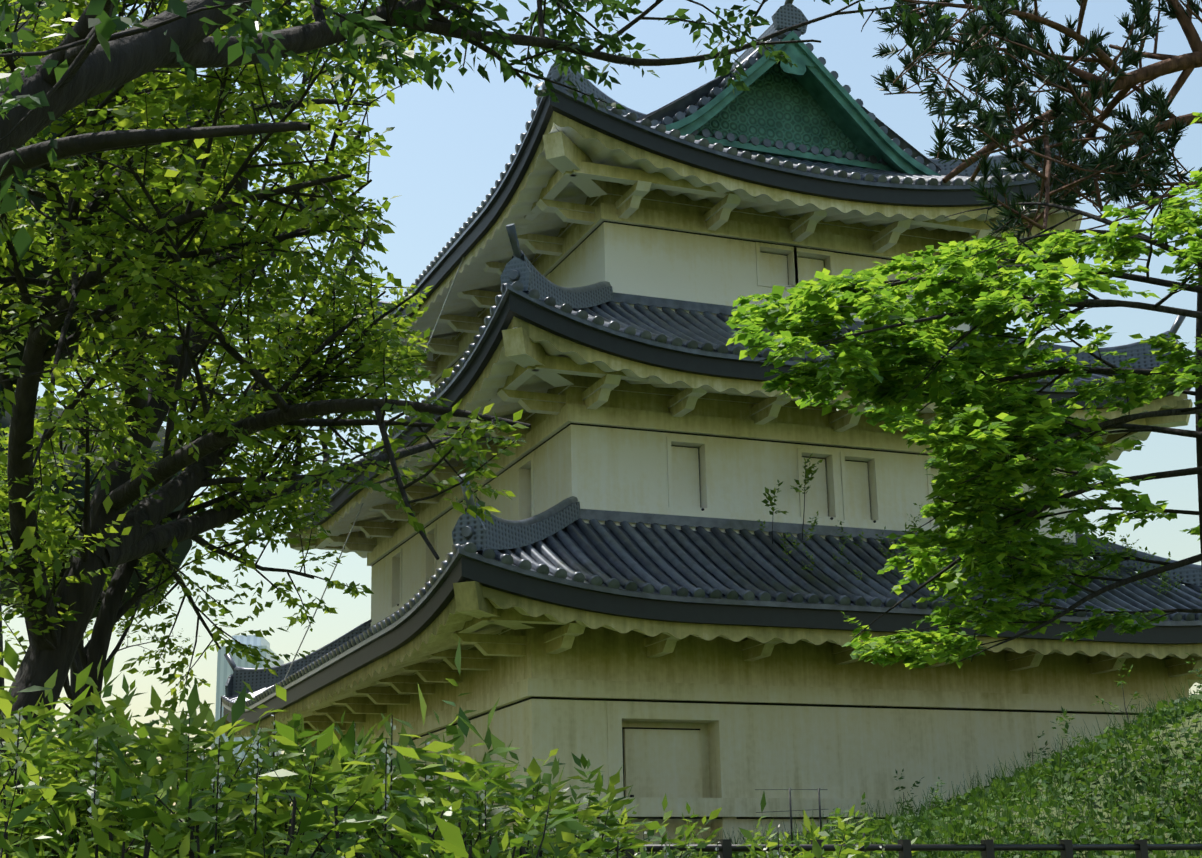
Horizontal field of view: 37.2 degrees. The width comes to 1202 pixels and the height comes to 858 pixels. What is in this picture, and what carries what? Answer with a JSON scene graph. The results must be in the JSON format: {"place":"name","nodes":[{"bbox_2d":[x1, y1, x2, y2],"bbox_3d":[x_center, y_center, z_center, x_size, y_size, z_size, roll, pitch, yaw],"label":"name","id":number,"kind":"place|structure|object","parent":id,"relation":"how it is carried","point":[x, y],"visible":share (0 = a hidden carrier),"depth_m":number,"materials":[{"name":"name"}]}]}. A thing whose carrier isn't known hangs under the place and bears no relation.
{"place":"outdoors","nodes":[
{"label":"outdoors","id":0,"kind":"place"},
{"bbox_2d":[0,0,530,795],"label":"zelkova tree","id":1,"kind":"object","parent":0,"point":[182,96],"depth_m":10.23,"materials":[{"name":"green plant"}]},
{"bbox_2d":[0,0,1033,259],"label":"overhead tree","id":2,"kind":"object","parent":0,"point":[106,26],"depth_m":6.79,"materials":[{"name":"green plant"}]},
{"bbox_2d":[2,0,1201,848],"label":"sky","id":3,"kind":"structure","parent":0,"point":[450,148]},
{"bbox_2d":[502,679,1201,857],"bbox_3d":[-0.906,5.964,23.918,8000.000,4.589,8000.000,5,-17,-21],"label":"ground","id":4,"kind":"structure","parent":0,"point":[1096,802],"depth_m":20.55,"materials":[{"name":"green plant"}]},
{"bbox_2d":[0,0,229,725],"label":"trees","id":5,"kind":"object","parent":4,"relation":"on","point":[182,549],"depth_m":46.08,"materials":[{"name":"green plant"}]},
{"bbox_2d":[214,635,283,852],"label":"distant office tower","id":6,"kind":"structure","parent":4,"relation":"on","point":[224,671],"depth_m":623.16,"materials":[{"name":"grey concrete"}]},
{"bbox_2d":[0,638,917,857],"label":"shrubs","id":7,"kind":"object","parent":4,"relation":"on","point":[125,785],"depth_m":6.01,"materials":[{"name":"green plant"}]},
{"bbox_2d":[215,698,865,855],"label":"garden stakes and wire","id":8,"kind":"object","parent":4,"relation":"on","point":[818,789],"visible":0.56,"depth_m":20.91,"materials":[{"name":"black metal"}]},
{"bbox_2d":[221,0,1201,857],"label":"japanese castle","id":9,"kind":"structure","parent":4,"relation":"on","point":[637,600],"depth_m":27.52,"materials":[{"name":"paint"}]},
{"bbox_2d":[243,257,463,766],"bbox_3d":[-5.570,3.223,34.339,0.025,10.719,10.719,10,-19,-36],"label":"lightning cable","id":10,"kind":"object","parent":9,"relation":"attached to","point":[362,503],"visible":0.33,"depth_m":33.44,"materials":[{"name":"grey plastic"}]},
{"bbox_2d":[757,453,1201,597],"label":"roof weeds","id":11,"kind":"object","parent":9,"relation":"attached to","point":[808,471],"depth_m":27.88,"materials":[{"name":"green plant"}]},
{"bbox_2d":[525,839,1201,857],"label":"fence","id":12,"kind":"object","parent":4,"relation":"on","point":[904,848],"visible":0.67,"depth_m":11.54,"materials":[{"name":"black metal"}]},
{"bbox_2d":[646,653,1201,857],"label":"ground cover leaves","id":13,"kind":"object","parent":4,"relation":"on","point":[1079,773],"visible":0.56,"depth_m":20.59,"materials":[{"name":"green plant"}]},
{"bbox_2d":[834,674,1199,854],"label":"weeds","id":14,"kind":"object","parent":4,"relation":"on","point":[1065,761],"visible":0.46,"depth_m":22.27,"materials":[{"name":"green plant"}]},
{"bbox_2d":[726,112,1201,668],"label":"maple tree","id":15,"kind":"object","parent":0,"point":[974,418],"depth_m":13.86,"materials":[{"name":"green plant"}]},
{"bbox_2d":[871,0,1201,244],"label":"pine tree","id":16,"kind":"object","parent":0,"point":[936,27],"depth_m":18.14,"materials":[{"name":"green plant"}]}
]}

